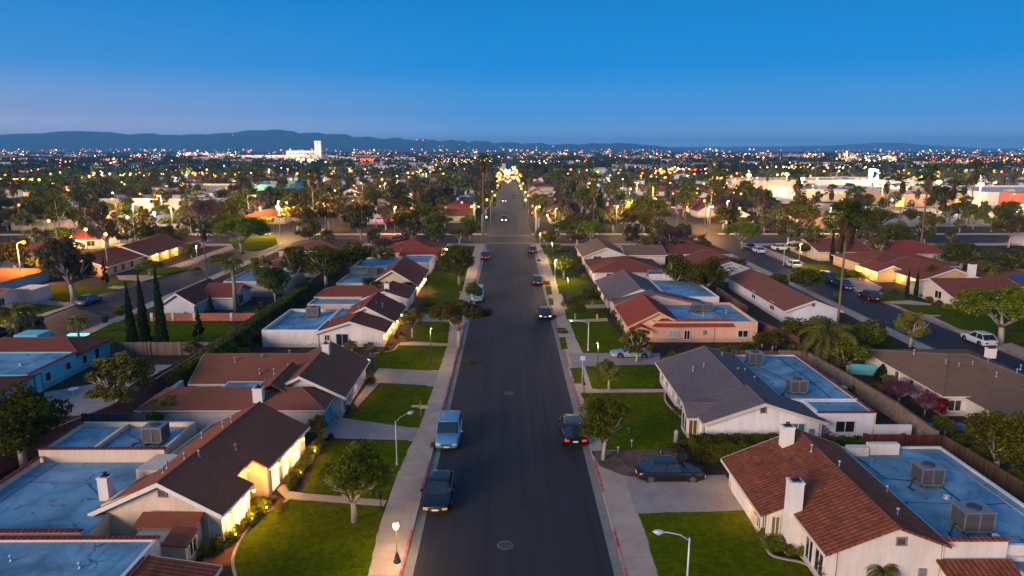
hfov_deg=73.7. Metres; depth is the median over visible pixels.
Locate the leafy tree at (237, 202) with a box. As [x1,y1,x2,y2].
[217,197,242,226]
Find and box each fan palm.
[0,165,7,174]
[0,172,25,204]
[6,161,20,179]
[37,179,59,194]
[42,183,63,196]
[45,162,54,172]
[47,172,66,187]
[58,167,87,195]
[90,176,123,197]
[95,184,110,197]
[113,160,124,173]
[113,207,135,242]
[120,167,133,176]
[137,168,156,194]
[149,166,160,180]
[159,169,179,191]
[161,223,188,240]
[175,168,186,178]
[178,160,189,178]
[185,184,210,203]
[192,220,213,278]
[205,162,219,177]
[227,166,249,190]
[240,159,247,171]
[241,162,249,171]
[247,164,265,194]
[298,180,307,189]
[300,168,321,231]
[324,191,339,227]
[328,158,336,168]
[328,169,337,193]
[332,192,348,223]
[339,163,348,177]
[388,181,410,213]
[394,187,412,211]
[406,173,416,188]
[408,178,429,202]
[432,169,443,182]
[436,157,443,173]
[438,176,454,188]
[440,169,452,184]
[474,166,486,208]
[475,153,490,234]
[485,162,492,180]
[518,163,527,171]
[521,167,536,206]
[546,158,554,169]
[548,165,561,182]
[573,162,589,183]
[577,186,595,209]
[584,172,604,218]
[589,159,596,168]
[615,159,624,189]
[626,176,641,198]
[639,168,648,181]
[653,175,662,186]
[674,182,698,223]
[678,176,690,189]
[685,165,694,176]
[700,154,718,194]
[703,171,723,223]
[711,167,721,179]
[715,170,731,191]
[719,167,730,178]
[786,167,809,197]
[791,183,807,197]
[811,157,819,170]
[815,163,824,174]
[821,196,872,322]
[823,184,839,205]
[825,158,837,176]
[841,183,855,198]
[848,186,865,199]
[851,186,866,198]
[869,166,881,187]
[877,173,895,208]
[894,174,912,220]
[901,159,909,174]
[910,183,925,208]
[913,161,942,241]
[932,186,955,224]
[939,160,948,184]
[943,178,963,224]
[947,161,958,182]
[948,173,964,202]
[949,165,961,184]
[956,178,974,220]
[961,158,990,223]
[1015,162,1023,180]
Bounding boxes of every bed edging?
[231,498,289,575]
[664,392,681,417]
[748,517,814,575]
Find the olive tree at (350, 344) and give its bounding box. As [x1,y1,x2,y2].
[344,339,357,350]
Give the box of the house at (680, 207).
[671,198,703,208]
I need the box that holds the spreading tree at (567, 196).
[554,194,569,199]
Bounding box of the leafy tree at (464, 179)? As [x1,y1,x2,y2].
[458,175,472,192]
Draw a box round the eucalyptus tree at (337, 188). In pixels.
[331,181,340,191]
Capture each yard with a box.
[0,246,226,324]
[0,246,474,575]
[550,246,1023,560]
[762,245,1023,346]
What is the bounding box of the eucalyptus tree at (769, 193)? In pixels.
[758,188,774,215]
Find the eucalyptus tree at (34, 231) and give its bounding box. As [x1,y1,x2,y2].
[18,227,52,245]
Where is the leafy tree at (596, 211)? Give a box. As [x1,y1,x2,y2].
[588,206,604,220]
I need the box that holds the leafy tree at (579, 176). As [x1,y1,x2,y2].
[577,173,589,184]
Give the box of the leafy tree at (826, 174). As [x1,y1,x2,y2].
[821,172,829,176]
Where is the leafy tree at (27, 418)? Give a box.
[0,382,73,467]
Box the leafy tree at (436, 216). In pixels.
[424,209,445,224]
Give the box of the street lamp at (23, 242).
[16,240,25,269]
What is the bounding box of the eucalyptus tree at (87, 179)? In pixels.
[82,176,93,189]
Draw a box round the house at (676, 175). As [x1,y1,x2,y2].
[672,173,684,178]
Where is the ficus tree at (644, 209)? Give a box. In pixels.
[635,206,652,229]
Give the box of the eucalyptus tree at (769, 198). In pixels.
[766,196,776,219]
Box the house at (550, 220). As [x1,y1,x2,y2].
[546,208,577,223]
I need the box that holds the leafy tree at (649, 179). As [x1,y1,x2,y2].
[644,177,653,182]
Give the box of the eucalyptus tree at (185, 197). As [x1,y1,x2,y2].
[178,193,193,205]
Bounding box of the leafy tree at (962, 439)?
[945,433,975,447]
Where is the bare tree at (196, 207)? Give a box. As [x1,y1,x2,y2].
[179,196,225,229]
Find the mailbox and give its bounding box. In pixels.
[378,491,382,508]
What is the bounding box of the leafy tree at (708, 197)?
[703,195,713,201]
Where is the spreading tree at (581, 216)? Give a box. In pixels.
[565,212,589,233]
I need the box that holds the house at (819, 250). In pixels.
[788,238,872,260]
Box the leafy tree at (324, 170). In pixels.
[320,166,329,174]
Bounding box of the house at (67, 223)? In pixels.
[8,218,77,230]
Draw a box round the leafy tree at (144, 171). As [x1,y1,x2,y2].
[141,169,151,175]
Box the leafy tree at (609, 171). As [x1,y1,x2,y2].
[605,168,613,175]
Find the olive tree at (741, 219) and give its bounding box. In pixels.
[736,217,750,222]
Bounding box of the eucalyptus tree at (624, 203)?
[619,198,631,209]
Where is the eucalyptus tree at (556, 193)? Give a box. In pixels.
[550,188,560,195]
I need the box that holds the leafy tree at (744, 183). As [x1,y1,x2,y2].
[732,179,754,188]
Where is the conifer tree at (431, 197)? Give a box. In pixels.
[429,187,435,215]
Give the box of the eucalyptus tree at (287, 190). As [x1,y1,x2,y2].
[276,182,290,192]
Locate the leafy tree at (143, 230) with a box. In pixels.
[135,221,160,238]
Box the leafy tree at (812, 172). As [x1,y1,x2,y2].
[807,168,818,176]
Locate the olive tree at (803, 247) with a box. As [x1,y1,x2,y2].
[787,236,818,255]
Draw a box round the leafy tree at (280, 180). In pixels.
[268,176,287,183]
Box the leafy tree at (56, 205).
[40,193,74,227]
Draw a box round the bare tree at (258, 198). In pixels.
[252,194,266,206]
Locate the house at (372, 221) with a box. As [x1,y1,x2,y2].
[367,207,387,223]
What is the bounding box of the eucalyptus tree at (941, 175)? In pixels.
[934,172,944,181]
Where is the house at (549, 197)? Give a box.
[533,196,566,202]
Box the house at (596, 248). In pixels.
[575,238,667,265]
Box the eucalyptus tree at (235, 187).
[227,184,241,196]
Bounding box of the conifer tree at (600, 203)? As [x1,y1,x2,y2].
[596,192,604,221]
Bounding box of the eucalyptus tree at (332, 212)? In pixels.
[316,194,340,229]
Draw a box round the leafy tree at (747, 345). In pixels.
[736,341,758,349]
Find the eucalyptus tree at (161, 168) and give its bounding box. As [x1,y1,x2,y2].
[159,165,167,172]
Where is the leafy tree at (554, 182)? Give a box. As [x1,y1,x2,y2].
[550,176,562,185]
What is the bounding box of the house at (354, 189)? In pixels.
[342,187,362,196]
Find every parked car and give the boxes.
[0,326,13,336]
[7,313,43,328]
[74,294,102,305]
[195,232,211,236]
[222,232,241,237]
[388,236,404,240]
[420,470,454,512]
[433,410,462,449]
[470,284,484,301]
[480,250,490,259]
[501,215,506,221]
[528,245,536,252]
[531,274,543,284]
[536,306,551,319]
[558,414,587,445]
[610,345,651,357]
[634,455,705,482]
[743,243,754,249]
[751,246,765,253]
[761,226,770,230]
[771,243,789,249]
[785,260,802,267]
[819,270,837,283]
[832,278,854,289]
[857,289,882,300]
[960,330,998,346]
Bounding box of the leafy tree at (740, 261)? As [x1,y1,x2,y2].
[720,257,747,271]
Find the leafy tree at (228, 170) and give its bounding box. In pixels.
[223,167,237,181]
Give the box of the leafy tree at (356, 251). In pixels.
[341,240,371,267]
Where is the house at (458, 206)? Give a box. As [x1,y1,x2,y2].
[438,201,473,208]
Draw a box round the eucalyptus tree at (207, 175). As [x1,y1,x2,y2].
[205,173,214,180]
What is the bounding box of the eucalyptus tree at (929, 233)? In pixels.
[914,218,937,242]
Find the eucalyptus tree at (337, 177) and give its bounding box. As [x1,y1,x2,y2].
[332,172,341,185]
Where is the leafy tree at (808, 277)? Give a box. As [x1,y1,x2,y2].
[789,268,826,292]
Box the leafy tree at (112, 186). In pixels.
[95,178,121,193]
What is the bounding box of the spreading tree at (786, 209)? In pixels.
[767,206,789,214]
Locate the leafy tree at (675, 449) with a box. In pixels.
[670,444,680,453]
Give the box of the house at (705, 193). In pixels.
[698,189,708,197]
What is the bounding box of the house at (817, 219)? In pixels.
[797,211,841,228]
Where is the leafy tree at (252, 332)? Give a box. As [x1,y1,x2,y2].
[237,327,258,337]
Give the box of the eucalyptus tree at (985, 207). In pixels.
[976,200,991,223]
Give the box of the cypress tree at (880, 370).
[873,364,887,380]
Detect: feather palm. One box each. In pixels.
[0,302,41,336]
[63,315,89,336]
[219,258,243,312]
[794,320,861,367]
[864,563,900,575]
[978,264,1003,275]
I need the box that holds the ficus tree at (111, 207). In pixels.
[106,203,116,211]
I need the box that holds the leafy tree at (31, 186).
[22,181,45,191]
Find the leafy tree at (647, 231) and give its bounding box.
[645,223,664,235]
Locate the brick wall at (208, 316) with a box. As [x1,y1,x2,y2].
[150,313,254,320]
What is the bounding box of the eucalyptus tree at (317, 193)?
[310,188,323,215]
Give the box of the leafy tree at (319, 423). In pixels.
[307,415,327,435]
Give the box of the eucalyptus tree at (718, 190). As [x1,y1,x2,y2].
[712,185,720,200]
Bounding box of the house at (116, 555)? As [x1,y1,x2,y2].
[0,535,222,575]
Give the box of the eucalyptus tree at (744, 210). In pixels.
[737,198,749,211]
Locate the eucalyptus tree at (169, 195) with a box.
[165,190,179,197]
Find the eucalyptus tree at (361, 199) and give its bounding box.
[357,195,370,207]
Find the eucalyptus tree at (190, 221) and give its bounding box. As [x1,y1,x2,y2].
[181,210,198,233]
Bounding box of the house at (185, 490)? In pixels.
[0,401,309,560]
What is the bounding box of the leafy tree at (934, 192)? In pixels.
[923,185,958,212]
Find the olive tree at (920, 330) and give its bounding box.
[893,311,931,347]
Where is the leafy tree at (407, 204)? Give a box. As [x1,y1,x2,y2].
[395,195,412,211]
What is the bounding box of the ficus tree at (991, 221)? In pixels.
[983,217,999,231]
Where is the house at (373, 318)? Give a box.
[262,291,406,346]
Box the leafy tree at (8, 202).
[0,197,17,207]
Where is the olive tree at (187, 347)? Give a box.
[181,340,199,353]
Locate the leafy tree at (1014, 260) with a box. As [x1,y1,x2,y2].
[997,249,1023,268]
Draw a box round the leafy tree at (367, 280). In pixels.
[361,277,380,285]
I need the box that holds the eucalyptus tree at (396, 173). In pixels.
[392,171,401,180]
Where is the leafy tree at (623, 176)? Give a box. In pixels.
[617,172,630,191]
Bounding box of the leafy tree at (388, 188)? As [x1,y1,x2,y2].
[382,183,395,196]
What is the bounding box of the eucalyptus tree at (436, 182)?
[431,180,440,188]
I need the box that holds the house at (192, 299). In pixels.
[163,278,253,312]
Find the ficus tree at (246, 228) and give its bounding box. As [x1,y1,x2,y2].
[211,217,270,252]
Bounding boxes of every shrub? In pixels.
[112,302,124,310]
[113,308,124,315]
[192,266,203,271]
[197,541,213,556]
[210,534,225,554]
[224,529,240,545]
[232,523,245,534]
[240,516,253,527]
[244,507,262,521]
[250,496,257,504]
[251,505,267,519]
[253,496,271,507]
[259,301,265,307]
[265,495,278,507]
[269,501,285,512]
[283,473,298,490]
[287,467,303,479]
[292,462,308,471]
[299,454,313,463]
[303,445,320,455]
[311,435,326,445]
[313,442,323,450]
[327,433,335,439]
[345,404,351,411]
[364,375,377,382]
[423,300,434,306]
[464,357,475,362]
[549,247,560,252]
[560,246,569,250]
[571,269,580,275]
[574,256,581,261]
[577,266,586,270]
[580,273,589,279]
[667,349,674,355]
[676,409,681,414]
[717,346,729,351]
[728,345,736,349]
[756,528,766,539]
[757,533,777,550]
[766,534,786,551]
[779,543,796,556]
[795,542,804,557]
[824,428,833,436]
[832,292,841,297]
[838,269,851,276]
[847,385,857,395]
[852,271,866,279]
[868,381,888,390]
[880,374,895,382]
[889,288,899,293]
[925,296,933,302]
[930,397,949,414]
[934,299,943,305]
[941,303,952,309]
[955,308,966,315]
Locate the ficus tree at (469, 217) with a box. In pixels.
[459,215,477,222]
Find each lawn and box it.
[0,304,64,323]
[49,286,120,301]
[90,322,232,345]
[104,279,136,285]
[138,266,187,274]
[208,252,235,261]
[227,235,277,250]
[234,499,383,575]
[302,441,411,499]
[350,384,433,427]
[370,345,446,369]
[413,322,449,342]
[424,293,460,311]
[427,271,466,291]
[540,244,565,254]
[547,255,573,275]
[555,278,588,284]
[557,285,581,293]
[565,308,607,318]
[570,321,622,350]
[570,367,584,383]
[581,392,688,449]
[583,295,604,304]
[585,364,660,388]
[638,510,813,575]
[801,263,843,277]
[876,339,897,345]
[880,294,908,300]
[894,303,958,314]
[933,315,1023,333]
[994,331,1023,343]
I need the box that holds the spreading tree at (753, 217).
[746,215,759,223]
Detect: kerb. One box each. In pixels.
[44,248,233,316]
[71,243,287,336]
[399,243,484,575]
[534,243,628,575]
[734,255,931,348]
[743,244,1023,357]
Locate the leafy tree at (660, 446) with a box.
[655,441,666,453]
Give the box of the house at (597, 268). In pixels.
[583,256,706,283]
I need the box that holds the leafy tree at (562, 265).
[552,256,575,277]
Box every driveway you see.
[36,300,71,306]
[116,275,161,281]
[322,417,417,439]
[354,368,438,406]
[422,314,447,321]
[563,304,606,308]
[569,353,659,366]
[624,475,742,512]
[845,278,881,290]
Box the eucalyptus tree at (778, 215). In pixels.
[768,209,784,228]
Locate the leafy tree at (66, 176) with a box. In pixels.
[53,174,70,186]
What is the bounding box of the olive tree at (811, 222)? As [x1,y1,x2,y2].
[804,218,815,228]
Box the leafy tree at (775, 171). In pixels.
[771,168,782,175]
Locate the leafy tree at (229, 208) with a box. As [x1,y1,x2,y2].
[216,200,239,216]
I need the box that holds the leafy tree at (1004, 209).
[991,201,1022,219]
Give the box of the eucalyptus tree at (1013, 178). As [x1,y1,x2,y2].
[1007,172,1018,183]
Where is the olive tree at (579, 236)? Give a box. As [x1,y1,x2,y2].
[566,223,588,245]
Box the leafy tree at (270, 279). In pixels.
[255,262,291,301]
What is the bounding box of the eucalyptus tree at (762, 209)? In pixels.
[754,196,771,215]
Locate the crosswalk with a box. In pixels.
[486,243,532,243]
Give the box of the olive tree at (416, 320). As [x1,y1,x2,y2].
[398,307,424,337]
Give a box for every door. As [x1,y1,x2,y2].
[34,373,43,391]
[323,403,332,429]
[356,373,363,394]
[731,478,751,518]
[751,508,756,526]
[807,249,814,258]
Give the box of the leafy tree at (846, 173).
[841,171,849,175]
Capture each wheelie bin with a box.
[100,315,107,322]
[369,355,375,364]
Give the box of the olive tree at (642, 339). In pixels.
[618,326,654,361]
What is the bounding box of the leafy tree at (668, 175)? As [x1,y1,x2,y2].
[663,172,673,180]
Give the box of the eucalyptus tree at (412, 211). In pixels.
[408,209,420,226]
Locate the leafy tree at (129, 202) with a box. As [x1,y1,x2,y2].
[119,196,136,215]
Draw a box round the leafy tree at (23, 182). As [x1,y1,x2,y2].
[16,180,29,189]
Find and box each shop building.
[3,190,34,197]
[67,194,255,213]
[151,184,233,194]
[243,181,304,190]
[717,177,807,190]
[767,183,898,201]
[781,176,936,189]
[862,189,968,206]
[912,185,1023,207]
[998,191,1023,213]
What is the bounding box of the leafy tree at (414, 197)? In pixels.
[412,193,425,204]
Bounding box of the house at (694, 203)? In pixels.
[684,199,716,212]
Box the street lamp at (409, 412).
[395,411,413,464]
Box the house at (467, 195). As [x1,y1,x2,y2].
[461,191,473,196]
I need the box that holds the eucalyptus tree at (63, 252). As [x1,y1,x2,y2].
[32,234,97,302]
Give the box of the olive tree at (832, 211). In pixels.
[821,209,837,221]
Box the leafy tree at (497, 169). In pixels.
[492,168,502,178]
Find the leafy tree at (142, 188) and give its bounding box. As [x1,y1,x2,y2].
[132,179,154,194]
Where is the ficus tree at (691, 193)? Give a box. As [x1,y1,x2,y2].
[688,192,699,197]
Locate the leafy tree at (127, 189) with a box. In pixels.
[116,186,132,194]
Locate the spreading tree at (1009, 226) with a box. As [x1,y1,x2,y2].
[988,220,1023,247]
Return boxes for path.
[276,489,386,505]
[277,453,315,490]
[400,342,447,345]
[566,318,607,321]
[578,389,665,392]
[890,300,930,304]
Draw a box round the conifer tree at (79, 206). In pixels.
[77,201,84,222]
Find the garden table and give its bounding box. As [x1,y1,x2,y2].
[67,387,78,394]
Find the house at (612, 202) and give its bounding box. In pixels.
[589,198,619,211]
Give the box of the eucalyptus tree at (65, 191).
[44,183,66,199]
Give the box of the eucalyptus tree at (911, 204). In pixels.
[907,199,914,207]
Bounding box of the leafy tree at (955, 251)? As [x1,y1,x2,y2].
[932,240,999,269]
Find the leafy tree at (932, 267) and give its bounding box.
[922,264,939,271]
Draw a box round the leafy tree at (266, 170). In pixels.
[264,168,270,176]
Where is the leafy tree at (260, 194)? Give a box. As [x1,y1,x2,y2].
[258,188,282,207]
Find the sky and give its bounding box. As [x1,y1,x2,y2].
[0,0,1023,148]
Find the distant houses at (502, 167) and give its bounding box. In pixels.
[0,152,1023,176]
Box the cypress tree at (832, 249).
[829,229,834,261]
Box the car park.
[772,197,1023,226]
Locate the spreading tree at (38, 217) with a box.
[26,213,57,231]
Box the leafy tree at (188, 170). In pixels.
[179,167,192,177]
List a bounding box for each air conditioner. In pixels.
[131,421,170,446]
[300,306,320,317]
[366,266,378,274]
[644,270,662,277]
[687,302,712,311]
[744,350,763,365]
[781,376,808,395]
[908,460,946,490]
[948,501,997,536]
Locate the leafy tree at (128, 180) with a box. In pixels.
[122,175,138,186]
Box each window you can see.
[0,297,4,306]
[44,370,51,382]
[65,361,71,370]
[82,354,87,364]
[87,241,94,245]
[94,347,99,359]
[188,535,197,558]
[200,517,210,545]
[225,512,231,536]
[232,495,247,529]
[238,293,243,304]
[270,461,280,491]
[281,452,288,478]
[290,441,300,466]
[324,335,329,340]
[336,334,348,345]
[343,400,346,411]
[668,330,677,337]
[681,410,686,433]
[684,330,689,339]
[688,420,697,434]
[737,330,748,337]
[755,515,761,530]
[761,515,767,536]
[770,516,780,535]
[791,423,805,430]
[803,535,813,565]
[812,547,824,575]
[834,420,855,432]
[870,271,874,280]
[894,371,899,378]
[896,274,900,283]
[909,379,914,396]
[934,290,941,299]
[947,400,961,411]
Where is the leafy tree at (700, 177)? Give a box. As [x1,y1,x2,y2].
[696,174,704,184]
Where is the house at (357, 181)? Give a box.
[342,178,361,184]
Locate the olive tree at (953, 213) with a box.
[942,210,955,222]
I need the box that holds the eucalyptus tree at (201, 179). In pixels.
[196,176,209,183]
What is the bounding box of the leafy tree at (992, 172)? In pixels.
[979,169,994,182]
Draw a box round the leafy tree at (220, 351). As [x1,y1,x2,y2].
[215,349,226,352]
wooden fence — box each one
[81,413,146,421]
[114,341,208,355]
[142,342,209,384]
[730,349,776,354]
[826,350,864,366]
[863,433,942,445]
[942,435,1023,502]
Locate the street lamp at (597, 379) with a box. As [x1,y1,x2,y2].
[596,342,598,380]
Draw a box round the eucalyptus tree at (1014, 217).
[1000,214,1020,221]
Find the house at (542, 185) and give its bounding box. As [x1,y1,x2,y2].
[533,183,552,186]
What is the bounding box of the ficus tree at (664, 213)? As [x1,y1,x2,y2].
[655,210,671,218]
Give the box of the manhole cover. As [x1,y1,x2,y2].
[497,541,512,549]
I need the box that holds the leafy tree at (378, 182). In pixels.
[371,177,385,191]
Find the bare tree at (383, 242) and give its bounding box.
[370,237,394,248]
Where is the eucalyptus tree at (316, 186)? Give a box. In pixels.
[303,184,318,195]
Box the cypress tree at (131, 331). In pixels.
[124,281,138,341]
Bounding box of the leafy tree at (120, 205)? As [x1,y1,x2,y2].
[114,202,129,215]
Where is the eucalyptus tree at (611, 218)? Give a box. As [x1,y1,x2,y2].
[603,206,624,232]
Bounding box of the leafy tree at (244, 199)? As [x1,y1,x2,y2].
[225,188,254,214]
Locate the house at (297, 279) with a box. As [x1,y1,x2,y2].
[223,270,304,296]
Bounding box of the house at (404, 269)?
[336,256,428,295]
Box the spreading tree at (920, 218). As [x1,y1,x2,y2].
[917,215,929,226]
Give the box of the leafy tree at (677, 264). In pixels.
[665,253,693,281]
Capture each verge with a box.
[545,286,551,294]
[549,298,553,304]
[559,337,567,348]
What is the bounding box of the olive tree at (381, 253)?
[371,246,395,258]
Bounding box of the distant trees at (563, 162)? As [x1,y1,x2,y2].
[0,149,1023,176]
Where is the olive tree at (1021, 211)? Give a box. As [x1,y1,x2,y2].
[1014,202,1023,215]
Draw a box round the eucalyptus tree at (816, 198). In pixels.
[811,191,823,204]
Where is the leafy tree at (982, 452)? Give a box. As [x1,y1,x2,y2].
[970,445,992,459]
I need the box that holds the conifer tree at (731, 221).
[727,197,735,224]
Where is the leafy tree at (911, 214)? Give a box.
[904,208,917,225]
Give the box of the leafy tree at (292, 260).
[280,245,313,273]
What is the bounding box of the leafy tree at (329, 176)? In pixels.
[326,171,333,181]
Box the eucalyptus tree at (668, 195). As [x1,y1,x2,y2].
[664,185,675,208]
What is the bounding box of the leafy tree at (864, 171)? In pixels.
[858,168,868,175]
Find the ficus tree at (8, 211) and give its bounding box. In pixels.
[0,208,16,230]
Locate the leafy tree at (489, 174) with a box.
[485,170,495,180]
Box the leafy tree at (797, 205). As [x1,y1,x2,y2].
[787,195,819,227]
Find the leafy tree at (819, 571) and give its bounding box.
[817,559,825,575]
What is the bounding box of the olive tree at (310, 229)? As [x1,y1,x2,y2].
[295,216,321,239]
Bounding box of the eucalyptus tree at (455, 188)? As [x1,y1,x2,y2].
[444,180,458,195]
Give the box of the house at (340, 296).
[307,285,381,308]
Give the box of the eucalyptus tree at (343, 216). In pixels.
[340,208,352,229]
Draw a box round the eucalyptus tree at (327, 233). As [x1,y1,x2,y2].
[320,229,334,238]
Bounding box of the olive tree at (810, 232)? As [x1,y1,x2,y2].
[803,225,827,237]
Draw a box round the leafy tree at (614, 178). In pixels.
[609,174,619,182]
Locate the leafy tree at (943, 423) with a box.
[932,415,960,434]
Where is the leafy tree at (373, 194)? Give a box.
[359,185,381,203]
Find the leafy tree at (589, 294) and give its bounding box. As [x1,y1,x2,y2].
[582,287,600,307]
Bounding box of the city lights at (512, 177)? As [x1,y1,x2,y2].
[2,140,1023,194]
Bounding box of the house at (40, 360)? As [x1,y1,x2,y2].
[0,330,113,398]
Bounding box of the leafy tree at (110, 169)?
[103,166,113,174]
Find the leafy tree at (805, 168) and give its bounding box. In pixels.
[800,166,807,175]
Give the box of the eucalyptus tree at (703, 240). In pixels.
[685,234,712,244]
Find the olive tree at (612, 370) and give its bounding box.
[596,358,621,389]
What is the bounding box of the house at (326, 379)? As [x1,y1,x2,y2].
[133,341,370,431]
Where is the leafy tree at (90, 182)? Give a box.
[85,179,97,189]
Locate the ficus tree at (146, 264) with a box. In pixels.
[134,260,163,275]
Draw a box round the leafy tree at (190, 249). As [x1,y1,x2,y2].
[179,243,200,259]
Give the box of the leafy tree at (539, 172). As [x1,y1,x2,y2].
[534,169,541,175]
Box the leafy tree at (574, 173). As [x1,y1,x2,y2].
[572,170,580,177]
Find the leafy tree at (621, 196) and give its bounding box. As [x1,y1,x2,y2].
[615,190,630,201]
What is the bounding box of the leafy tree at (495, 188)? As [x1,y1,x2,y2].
[473,181,500,195]
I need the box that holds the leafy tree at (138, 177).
[133,173,144,181]
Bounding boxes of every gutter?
[44,244,284,336]
[402,244,624,575]
[735,253,1023,360]
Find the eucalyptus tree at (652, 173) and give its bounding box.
[648,169,658,177]
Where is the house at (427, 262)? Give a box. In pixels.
[352,255,434,274]
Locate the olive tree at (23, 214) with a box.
[10,209,30,229]
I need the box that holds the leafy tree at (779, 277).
[767,273,788,283]
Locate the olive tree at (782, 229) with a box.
[776,216,804,243]
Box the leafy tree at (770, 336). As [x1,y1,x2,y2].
[752,328,786,350]
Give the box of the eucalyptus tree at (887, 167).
[883,165,890,173]
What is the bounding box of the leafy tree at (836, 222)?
[823,216,839,232]
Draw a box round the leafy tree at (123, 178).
[117,175,126,189]
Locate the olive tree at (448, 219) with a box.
[438,207,452,226]
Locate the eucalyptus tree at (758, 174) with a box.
[755,172,764,177]
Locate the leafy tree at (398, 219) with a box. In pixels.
[390,211,416,235]
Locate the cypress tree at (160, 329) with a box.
[153,268,168,342]
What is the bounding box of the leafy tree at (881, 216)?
[850,207,894,241]
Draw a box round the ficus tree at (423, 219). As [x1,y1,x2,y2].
[421,216,427,225]
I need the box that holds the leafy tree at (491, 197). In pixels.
[477,192,496,213]
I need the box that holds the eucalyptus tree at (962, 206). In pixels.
[954,196,976,221]
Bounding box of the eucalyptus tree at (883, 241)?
[870,233,888,250]
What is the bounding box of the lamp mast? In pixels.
[978,183,983,204]
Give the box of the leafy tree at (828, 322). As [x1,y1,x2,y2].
[805,315,840,339]
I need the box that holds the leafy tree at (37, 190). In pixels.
[34,187,44,198]
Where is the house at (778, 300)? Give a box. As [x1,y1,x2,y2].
[727,268,843,323]
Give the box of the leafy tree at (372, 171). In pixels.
[366,167,377,181]
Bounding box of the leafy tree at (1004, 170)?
[998,167,1007,173]
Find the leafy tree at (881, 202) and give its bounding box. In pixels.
[877,197,890,208]
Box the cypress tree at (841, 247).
[839,239,842,252]
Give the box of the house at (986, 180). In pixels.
[979,177,999,182]
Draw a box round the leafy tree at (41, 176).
[33,172,49,184]
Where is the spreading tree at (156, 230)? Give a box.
[151,226,176,233]
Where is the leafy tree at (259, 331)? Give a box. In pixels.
[253,326,263,335]
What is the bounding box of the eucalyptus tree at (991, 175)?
[986,173,996,182]
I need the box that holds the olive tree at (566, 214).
[558,211,574,225]
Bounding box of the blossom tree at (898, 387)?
[880,377,924,401]
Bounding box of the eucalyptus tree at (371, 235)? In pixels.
[366,226,380,247]
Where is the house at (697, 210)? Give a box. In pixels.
[689,203,716,217]
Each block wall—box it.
[0,266,340,473]
[708,284,747,313]
[746,313,799,349]
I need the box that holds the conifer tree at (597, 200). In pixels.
[596,187,603,217]
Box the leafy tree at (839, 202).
[834,197,864,212]
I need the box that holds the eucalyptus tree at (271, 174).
[269,168,276,177]
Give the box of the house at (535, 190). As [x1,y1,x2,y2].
[530,188,555,197]
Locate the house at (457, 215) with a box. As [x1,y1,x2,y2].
[442,206,472,222]
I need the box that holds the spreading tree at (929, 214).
[920,212,936,216]
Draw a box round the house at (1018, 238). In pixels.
[1011,231,1023,245]
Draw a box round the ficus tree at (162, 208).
[153,204,175,213]
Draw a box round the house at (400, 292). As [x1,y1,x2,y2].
[359,280,415,310]
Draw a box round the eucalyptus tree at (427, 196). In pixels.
[424,186,439,204]
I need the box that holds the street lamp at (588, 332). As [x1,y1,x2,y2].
[569,319,588,350]
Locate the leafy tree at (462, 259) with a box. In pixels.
[435,244,474,284]
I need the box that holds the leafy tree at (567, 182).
[556,179,571,190]
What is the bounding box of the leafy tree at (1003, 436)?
[963,408,1023,467]
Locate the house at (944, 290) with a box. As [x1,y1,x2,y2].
[906,263,1023,308]
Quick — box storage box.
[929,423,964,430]
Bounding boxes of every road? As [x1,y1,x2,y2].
[0,235,1008,243]
[0,244,283,337]
[44,185,703,185]
[274,170,450,234]
[346,199,664,200]
[413,244,613,575]
[486,153,531,234]
[578,179,718,234]
[713,244,1023,372]
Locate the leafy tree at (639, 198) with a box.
[635,193,649,203]
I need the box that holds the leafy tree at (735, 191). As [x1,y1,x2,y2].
[730,185,754,196]
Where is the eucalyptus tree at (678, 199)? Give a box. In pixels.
[677,191,690,216]
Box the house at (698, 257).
[684,249,761,281]
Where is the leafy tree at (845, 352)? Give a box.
[825,340,876,372]
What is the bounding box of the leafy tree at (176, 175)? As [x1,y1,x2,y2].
[173,171,182,178]
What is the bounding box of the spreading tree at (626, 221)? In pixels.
[617,218,632,228]
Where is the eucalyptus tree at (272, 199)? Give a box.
[262,185,278,208]
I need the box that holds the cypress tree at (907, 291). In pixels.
[904,269,910,298]
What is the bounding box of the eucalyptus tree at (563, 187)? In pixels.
[560,184,570,193]
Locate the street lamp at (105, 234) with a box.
[104,233,107,261]
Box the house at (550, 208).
[547,203,572,211]
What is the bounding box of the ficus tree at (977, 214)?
[960,209,990,228]
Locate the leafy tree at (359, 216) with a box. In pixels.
[345,201,375,244]
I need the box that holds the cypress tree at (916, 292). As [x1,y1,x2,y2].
[913,269,918,299]
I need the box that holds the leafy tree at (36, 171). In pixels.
[32,169,45,174]
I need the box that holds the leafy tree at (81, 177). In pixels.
[70,171,85,180]
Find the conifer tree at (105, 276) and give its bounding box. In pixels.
[101,257,108,285]
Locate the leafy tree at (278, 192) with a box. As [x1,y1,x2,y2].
[264,186,285,208]
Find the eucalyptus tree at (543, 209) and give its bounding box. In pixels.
[528,195,551,227]
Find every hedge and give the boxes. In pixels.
[161,281,315,386]
[688,432,778,463]
[820,435,868,445]
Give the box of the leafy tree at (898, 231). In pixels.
[874,220,915,240]
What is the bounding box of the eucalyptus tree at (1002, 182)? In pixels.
[999,175,1011,184]
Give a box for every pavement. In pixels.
[0,234,272,234]
[0,246,233,327]
[72,246,286,336]
[113,244,231,245]
[284,243,483,245]
[313,233,486,234]
[368,246,482,575]
[532,233,650,234]
[535,243,639,245]
[536,246,657,575]
[717,233,1011,234]
[731,255,930,348]
[743,243,1015,245]
[765,248,1023,356]
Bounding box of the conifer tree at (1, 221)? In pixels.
[0,202,2,228]

